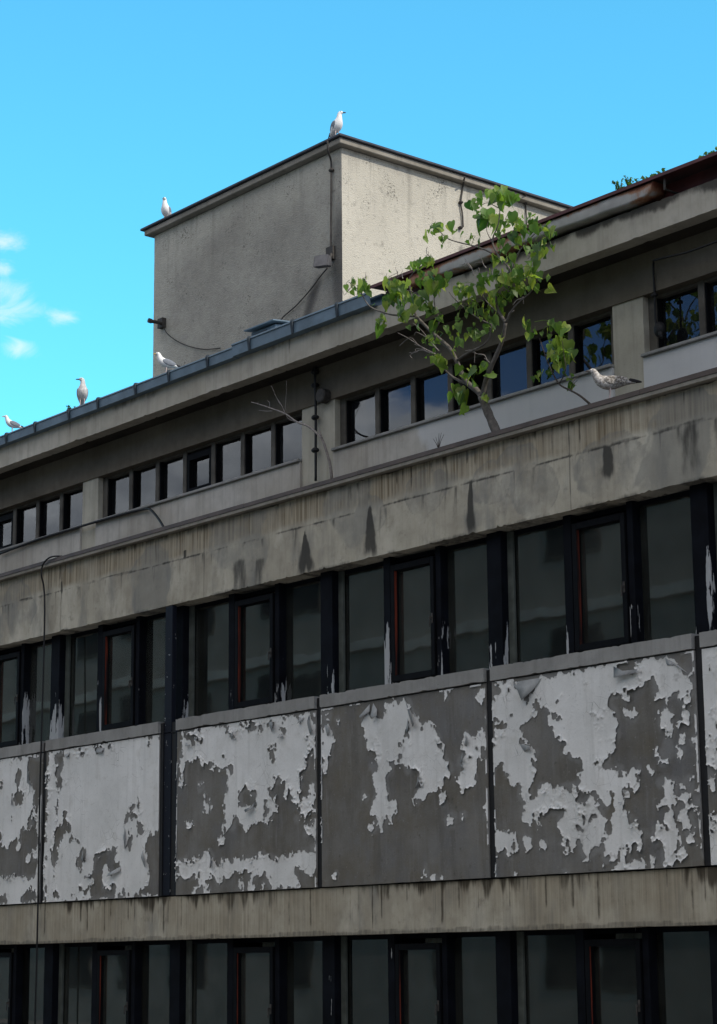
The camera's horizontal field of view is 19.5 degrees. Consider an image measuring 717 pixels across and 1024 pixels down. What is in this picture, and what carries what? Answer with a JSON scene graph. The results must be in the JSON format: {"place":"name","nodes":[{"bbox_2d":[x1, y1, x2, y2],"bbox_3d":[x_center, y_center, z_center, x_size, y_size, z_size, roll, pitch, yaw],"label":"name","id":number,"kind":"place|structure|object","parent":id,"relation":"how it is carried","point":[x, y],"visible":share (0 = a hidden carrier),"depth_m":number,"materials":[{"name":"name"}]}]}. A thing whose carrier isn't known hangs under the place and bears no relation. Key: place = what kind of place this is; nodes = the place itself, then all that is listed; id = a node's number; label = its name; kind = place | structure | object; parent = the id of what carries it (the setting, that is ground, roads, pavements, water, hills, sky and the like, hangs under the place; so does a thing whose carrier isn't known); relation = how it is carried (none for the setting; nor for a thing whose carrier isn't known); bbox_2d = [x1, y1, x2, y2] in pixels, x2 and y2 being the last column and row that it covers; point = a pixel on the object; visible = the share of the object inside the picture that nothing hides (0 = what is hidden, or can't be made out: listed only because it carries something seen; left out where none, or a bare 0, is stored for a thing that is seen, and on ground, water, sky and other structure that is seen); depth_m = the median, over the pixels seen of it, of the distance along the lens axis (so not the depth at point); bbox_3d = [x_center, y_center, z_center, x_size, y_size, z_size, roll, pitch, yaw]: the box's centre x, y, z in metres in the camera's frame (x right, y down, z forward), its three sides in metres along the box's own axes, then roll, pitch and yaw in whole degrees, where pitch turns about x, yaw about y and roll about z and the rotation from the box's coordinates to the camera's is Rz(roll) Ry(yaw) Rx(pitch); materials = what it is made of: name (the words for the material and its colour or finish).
{"place":"outdoors","nodes":[
{"label":"outdoors","id":0,"kind":"place"},
{"bbox_2d":[0,0,716,435],"label":"sky","id":1,"kind":"structure","parent":0,"point":[110,109],"materials":[{"name":"blue"}]},
{"label":"ground","id":2,"kind":"structure","parent":0,"visible":0},
{"bbox_2d":[0,151,716,1023],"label":"office building","id":3,"kind":"structure","parent":2,"relation":"on","point":[400,717],"depth_m":21.32,"materials":[{"name":"concrete"}]},
{"bbox_2d":[2,415,22,430],"bbox_3d":[-4.679,-1.188,28.386,0.334,0.246,0.105,4,-13,-21],"label":"seagull","id":4,"kind":"object","parent":3,"relation":"on","point":[11,424],"visible":0.91,"depth_m":28.34,"materials":[{"name":"white"}]},
{"bbox_2d":[0,944,44,1023],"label":"window","id":5,"kind":"structure","parent":3,"relation":"in","point":[17,966],"depth_m":25.93,"materials":[{"name":"black glass"}]},
{"bbox_2d":[0,639,51,747],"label":"window","id":6,"kind":"structure","parent":3,"relation":"in","point":[21,671],"depth_m":26.74,"materials":[{"name":"black glass"}]},
{"bbox_2d":[0,485,82,548],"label":"upper window","id":7,"kind":"structure","parent":3,"relation":"in","point":[61,511],"depth_m":28.57,"materials":[{"name":"grey glass"}]},
{"bbox_2d":[34,555,61,1023],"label":"hanging cable","id":8,"kind":"object","parent":3,"relation":"hanging from","point":[40,788],"visible":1,"depth_m":25.66,"materials":[{"name":"black rubber"}]},
{"bbox_2d":[0,507,163,554],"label":"sill cable","id":9,"kind":"object","parent":3,"relation":"on","point":[97,521],"visible":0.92,"depth_m":27.26,"materials":[{"name":"black rubber"}]},
{"bbox_2d":[76,378,87,405],"bbox_3d":[-3.579,-1.536,27.133,0.153,0.372,0.286,-1,-12,2],"label":"seagull","id":10,"kind":"object","parent":3,"relation":"on","point":[82,392],"visible":0.96,"depth_m":27.04,"materials":[{"name":"white"}]},
{"bbox_2d":[58,940,169,1023],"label":"window","id":11,"kind":"structure","parent":3,"relation":"in","point":[99,983],"depth_m":24.34,"materials":[{"name":"black glass"}]},
{"bbox_2d":[64,612,165,736],"bbox_3d":[-2.865,1.989,25.146,0.282,1.348,2.463,10,-16,-39],"label":"window","id":12,"kind":"structure","parent":3,"relation":"in","point":[115,676],"depth_m":25.15,"materials":[{"name":"black glass"}]},
{"bbox_2d":[154,352,180,372],"bbox_3d":[-2.334,-1.823,25.648,0.373,0.276,0.118,3,-13,-16],"label":"seagull","id":13,"kind":"object","parent":3,"relation":"on","point":[165,363],"visible":0.94,"depth_m":25.61,"materials":[{"name":"white"}]},
{"bbox_2d":[103,413,301,517],"bbox_3d":[-1.900,-0.509,25.804,0.185,0.590,4.305,10,-16,-39],"label":"upper window","id":14,"kind":"structure","parent":3,"relation":"in","point":[278,442],"depth_m":25.73,"materials":[{"name":"grey glass"}]},
{"bbox_2d":[188,576,320,716],"bbox_3d":[-1.138,1.532,23.124,0.282,1.348,2.520,10,-16,-39],"label":"window","id":15,"kind":"structure","parent":3,"relation":"in","point":[245,651],"depth_m":23.06,"materials":[{"name":"black glass"}]},
{"bbox_2d":[186,936,322,1023],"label":"window","id":16,"kind":"structure","parent":3,"relation":"in","point":[229,981],"depth_m":22.31,"materials":[{"name":"black glass"}]},
{"bbox_2d":[244,319,289,335],"bbox_3d":[-0.928,-2.074,25.132,0.700,0.375,0.580,10,-16,-39],"label":"roof vent","id":17,"kind":"object","parent":3,"relation":"on","point":[264,326],"visible":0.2,"depth_m":24.93,"materials":[{"name":"grey metal"}]},
{"bbox_2d":[252,381,332,478],"bbox_3d":[-0.818,-0.886,23.748,1.274,1.213,0.187,-11,-16,39],"label":"dead branch","id":18,"kind":"object","parent":3,"relation":"on","point":[325,449],"visible":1,"depth_m":23.45,"materials":[{"name":"wood"}]},
{"bbox_2d":[311,367,318,480],"bbox_3d":[-0.495,-1.062,23.834,0.080,1.452,0.106,4,-13,-22],"label":"lightning conductor","id":19,"kind":"object","parent":3,"relation":"attached to","point":[315,416],"visible":0.96,"depth_m":23.80,"materials":[{"name":"black rubber"}]},
{"bbox_2d":[316,388,330,403],"bbox_3d":[-0.403,-1.321,23.758,0.100,0.169,0.169,10,-16,-39],"label":"wall vent","id":20,"kind":"object","parent":3,"relation":"attached to","point":[323,395],"depth_m":23.71,"materials":[{"name":"metal"}]},
{"bbox_2d":[140,133,573,376],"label":"rooftop tower","id":21,"kind":"structure","parent":3,"relation":"on","point":[232,262],"depth_m":28.22,"materials":[{"name":"paint"}]},
{"bbox_2d":[147,317,165,328],"bbox_3d":[-2.899,-2.726,29.850,0.138,0.174,0.459,-6,-14,24],"label":"pipe stub","id":22,"kind":"object","parent":21,"relation":"attached to","point":[160,323],"visible":1,"depth_m":29.95,"materials":[{"name":"metal"}]},
{"bbox_2d":[161,197,171,216],"bbox_3d":[-2.780,-4.377,30.377,0.152,0.354,0.296,-11,-16,39],"label":"seagull","id":23,"kind":"object","parent":21,"relation":"on","point":[166,209],"visible":0.78,"depth_m":30.30,"materials":[{"name":"white"}]},
{"bbox_2d":[164,328,220,349],"bbox_3d":[-2.345,-2.447,29.367,0.033,0.634,1.361,10,-16,-40],"label":"slack wire","id":24,"kind":"object","parent":21,"relation":"attached to","point":[190,346],"visible":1,"depth_m":29.35,"materials":[{"name":"metal"}]},
{"bbox_2d":[313,245,335,268],"bbox_3d":[-0.431,-3.296,27.058,0.230,0.333,0.290,-5,-13,21],"label":"flood lamp","id":25,"kind":"object","parent":21,"relation":"attached to","point":[324,260],"visible":1,"depth_m":26.96,"materials":[{"name":"metal"}]},
{"bbox_2d":[280,268,327,319],"bbox_3d":[-0.722,-2.821,27.410,0.092,0.546,1.009,10,-16,-39],"label":"lamp cable","id":26,"kind":"object","parent":25,"relation":"hanging from","point":[305,294],"visible":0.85,"depth_m":27.41,"materials":[{"name":"metal"}]},
{"bbox_2d":[327,141,333,245],"bbox_3d":[-0.384,-4.103,27.182,0.078,1.446,0.265,-5,-13,18],"label":"lightning conductor","id":27,"kind":"object","parent":21,"relation":"attached to","point":[331,170],"visible":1,"depth_m":27.25,"materials":[{"name":"metal"}]},
{"bbox_2d":[328,111,345,137],"bbox_3d":[-0.303,-5.056,27.379,0.145,0.360,0.313,10,-16,-39],"label":"seagull","id":28,"kind":"object","parent":21,"relation":"on","point":[336,125],"visible":1,"depth_m":27.31,"materials":[{"name":"white"}]},
{"bbox_2d":[458,176,464,229],"bbox_3d":[1.419,-4.204,28.464,0.100,0.713,0.190,3,-13,-17],"label":"lightning conductor","id":29,"kind":"object","parent":21,"relation":"attached to","point":[460,202],"visible":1,"depth_m":28.50,"materials":[{"name":"metal"}]},
{"bbox_2d":[523,192,526,224],"bbox_3d":[2.350,-4.184,29.241,0.058,0.533,0.225,0,-12,-2],"label":"lightning conductor","id":30,"kind":"object","parent":21,"relation":"attached to","point":[525,203],"visible":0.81,"depth_m":29.33,"materials":[{"name":"metal"}]},
{"bbox_2d":[338,537,488,692],"bbox_3d":[0.562,1.082,21.134,0.282,1.348,2.378,10,-16,-39],"label":"window","id":31,"kind":"structure","parent":3,"relation":"in","point":[400,620],"depth_m":21.07,"materials":[{"name":"black glass"}]},
{"bbox_2d":[341,931,496,1023],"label":"window","id":32,"kind":"structure","parent":3,"relation":"in","point":[448,978],"depth_m":20.33,"materials":[{"name":"black glass"}]},
{"bbox_2d":[433,435,443,447],"bbox_3d":[0.793,-0.716,20.941,0.083,0.148,0.114,10,-16,-39],"label":"ledge weed","id":33,"kind":"object","parent":3,"relation":"on","point":[438,443],"visible":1,"depth_m":20.93,"materials":[{"name":"plant"}]},
{"bbox_2d":[343,185,576,431],"bbox_3d":[0.900,-1.852,20.674,0.693,2.426,3.318,10,-16,-39],"label":"young tree","id":34,"kind":"object","parent":3,"relation":"on","point":[502,196],"visible":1,"depth_m":20.43,"materials":[{"name":"green plant"}]},
{"bbox_2d":[340,310,613,445],"bbox_3d":[1.239,-1.340,22.128,0.185,0.590,4.305,10,-16,-39],"label":"upper window","id":35,"kind":"structure","parent":3,"relation":"in","point":[423,396],"depth_m":22.24,"materials":[{"name":"black glass"}]},
{"bbox_2d":[522,317,590,403],"bbox_3d":[1.853,-1.418,19.708,0.343,1.030,0.820,10,-16,-39],"label":"sapling","id":36,"kind":"object","parent":3,"relation":"on","point":[563,348],"visible":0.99,"depth_m":19.66,"materials":[{"name":"green plant"}]},
{"bbox_2d":[507,490,695,663],"bbox_3d":[2.219,0.643,19.194,0.282,1.348,2.404,10,-16,-39],"label":"window","id":37,"kind":"structure","parent":3,"relation":"in","point":[576,583],"depth_m":19.12,"materials":[{"name":"black glass"}]},
{"bbox_2d":[585,369,641,398],"bbox_3d":[2.335,-1.167,19.100,0.521,0.295,0.141,0,-12,-2],"label":"seagull","id":38,"kind":"object","parent":3,"relation":"on","point":[611,382],"visible":1,"depth_m":19.06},
{"bbox_2d":[516,926,712,1023],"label":"window","id":39,"kind":"structure","parent":3,"relation":"in","point":[643,975],"depth_m":18.38,"materials":[{"name":"black glass"}]},
{"bbox_2d":[612,178,623,189],"bbox_3d":[2.481,-3.112,19.965,0.123,0.151,0.084,-3,-13,10],"label":"roof shrub","id":40,"kind":"object","parent":3,"relation":"on","point":[617,186],"visible":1,"depth_m":19.95,"materials":[{"name":"green plant"}]},
{"bbox_2d":[624,175,632,185],"bbox_3d":[2.564,-3.133,19.867,0.084,0.157,0.067,10,-16,-39],"label":"roof shrub","id":41,"kind":"object","parent":3,"relation":"on","point":[627,181],"visible":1,"depth_m":19.87,"materials":[{"name":"green plant"}]},
{"bbox_2d":[624,146,716,186],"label":"roof moss","id":42,"kind":"object","parent":3,"relation":"on","point":[658,172],"visible":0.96,"depth_m":19.57,"materials":[{"name":"green plant"}]},
{"bbox_2d":[648,276,716,350],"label":"upper window","id":43,"kind":"structure","parent":3,"relation":"in","point":[687,312],"depth_m":19.90,"materials":[{"name":"black glass"}]},
{"bbox_2d":[651,240,716,323],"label":"ceiling cable","id":44,"kind":"object","parent":3,"relation":"attached to","point":[654,294],"visible":1,"depth_m":19.91,"materials":[{"name":"black rubber"}]},
{"bbox_2d":[654,322,664,338],"bbox_3d":[2.869,-1.726,19.907,0.094,0.188,0.128,10,-16,-39],"label":"loose lamp holder","id":45,"kind":"object","parent":44,"relation":"hanging from","point":[659,329],"visible":1,"depth_m":19.87,"materials":[{"name":"black rubber"}]},
{"bbox_2d":[713,483,716,557],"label":"window","id":46,"kind":"structure","parent":3,"relation":"in","point":[714,485],"depth_m":18.22,"materials":[{"name":"blue paint"}]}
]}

